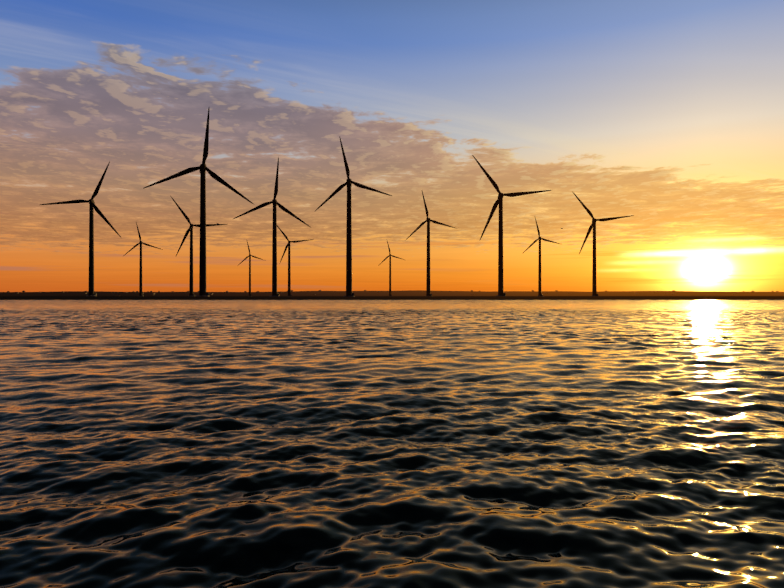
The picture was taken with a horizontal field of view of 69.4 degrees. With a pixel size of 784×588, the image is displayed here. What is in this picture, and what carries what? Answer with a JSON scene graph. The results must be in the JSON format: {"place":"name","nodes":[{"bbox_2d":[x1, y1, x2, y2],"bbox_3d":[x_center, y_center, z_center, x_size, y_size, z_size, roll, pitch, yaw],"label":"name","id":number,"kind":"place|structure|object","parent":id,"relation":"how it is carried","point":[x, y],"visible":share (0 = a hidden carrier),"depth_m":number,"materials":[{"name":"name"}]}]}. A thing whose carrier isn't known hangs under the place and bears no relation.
{"place":"outdoors","nodes":[
{"label":"outdoors","id":0,"kind":"place"},
{"bbox_2d":[0,300,783,587],"bbox_3d":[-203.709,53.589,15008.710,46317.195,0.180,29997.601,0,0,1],"label":"water","id":1,"kind":"structure","parent":0,"point":[391,443],"depth_m":6.29,"materials":[{"name":"black liquid"}]},
{"bbox_2d":[0,290,783,299],"bbox_3d":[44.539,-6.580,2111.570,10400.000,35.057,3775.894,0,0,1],"label":"shore land","id":2,"kind":"structure","parent":0,"point":[477,295],"depth_m":1739.21,"materials":[{"name":"black"}]},
{"bbox_2d":[40,161,120,295],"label":"turbine","id":3,"kind":"object","parent":2,"relation":"on","point":[92,206],"visible":0.98,"depth_m":537.86,"materials":[{"name":"paint"}]},
{"bbox_2d":[125,222,162,295],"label":"turbine","id":4,"kind":"object","parent":2,"relation":"on","point":[140,275],"visible":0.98,"depth_m":944.22,"materials":[{"name":"paint"}]},
{"bbox_2d":[143,108,252,295],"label":"turbine","id":5,"kind":"object","parent":2,"relation":"on","point":[202,167],"visible":0.98,"depth_m":393.48,"materials":[{"name":"paint"}]},
{"bbox_2d":[171,197,226,295],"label":"turbine","id":6,"kind":"object","parent":2,"relation":"on","point":[190,229],"visible":0.96,"depth_m":720.88,"materials":[{"name":"paint"}]},
{"bbox_2d":[240,242,265,295],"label":"turbine","id":7,"kind":"object","parent":2,"relation":"on","point":[250,255],"visible":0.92,"depth_m":1243.29,"materials":[{"name":"paint"}]},
{"bbox_2d":[233,157,309,295],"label":"turbine","id":8,"kind":"object","parent":2,"relation":"on","point":[274,202],"visible":1,"depth_m":536.61,"materials":[{"name":"paint"}]},
{"bbox_2d":[277,226,313,295],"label":"turbine","id":9,"kind":"object","parent":2,"relation":"on","point":[289,275],"visible":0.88,"depth_m":938.82,"materials":[{"name":"paint"}]},
{"bbox_2d":[315,136,391,296],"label":"turbine","id":10,"kind":"object","parent":2,"relation":"on","point":[349,183],"visible":0.98,"depth_m":443.29,"materials":[{"name":"paint"}]},
{"bbox_2d":[0,290,778,295],"bbox_3d":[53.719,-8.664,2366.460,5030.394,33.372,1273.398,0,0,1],"label":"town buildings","id":11,"kind":"structure","parent":2,"relation":"on","point":[364,290],"depth_m":2320.57,"materials":[{"name":"black"}]},
{"bbox_2d":[378,241,403,295],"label":"turbine","id":12,"kind":"object","parent":2,"relation":"on","point":[390,255],"visible":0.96,"depth_m":1236.54,"materials":[{"name":"paint"}]},
{"bbox_2d":[406,191,454,295],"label":"turbine","id":13,"kind":"object","parent":2,"relation":"on","point":[428,220],"visible":1,"depth_m":663.95,"materials":[{"name":"paint"}]},
{"bbox_2d":[472,155,550,295],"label":"turbine","id":14,"kind":"object","parent":2,"relation":"on","point":[499,200],"visible":1,"depth_m":505.69,"materials":[{"name":"paint"}]},
{"bbox_2d":[522,218,559,295],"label":"turbine","id":15,"kind":"object","parent":2,"relation":"on","point":[539,274],"visible":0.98,"depth_m":874.86,"materials":[{"name":"paint"}]},
{"bbox_2d":[573,193,633,295],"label":"turbine","id":16,"kind":"object","parent":2,"relation":"on","point":[594,286],"visible":1,"depth_m":672.89,"materials":[{"name":"paint"}]},
{"bbox_2d":[0,0,783,291],"label":"sky","id":17,"kind":"structure","parent":0,"point":[668,115],"materials":[{"name":"orange"}]}
]}

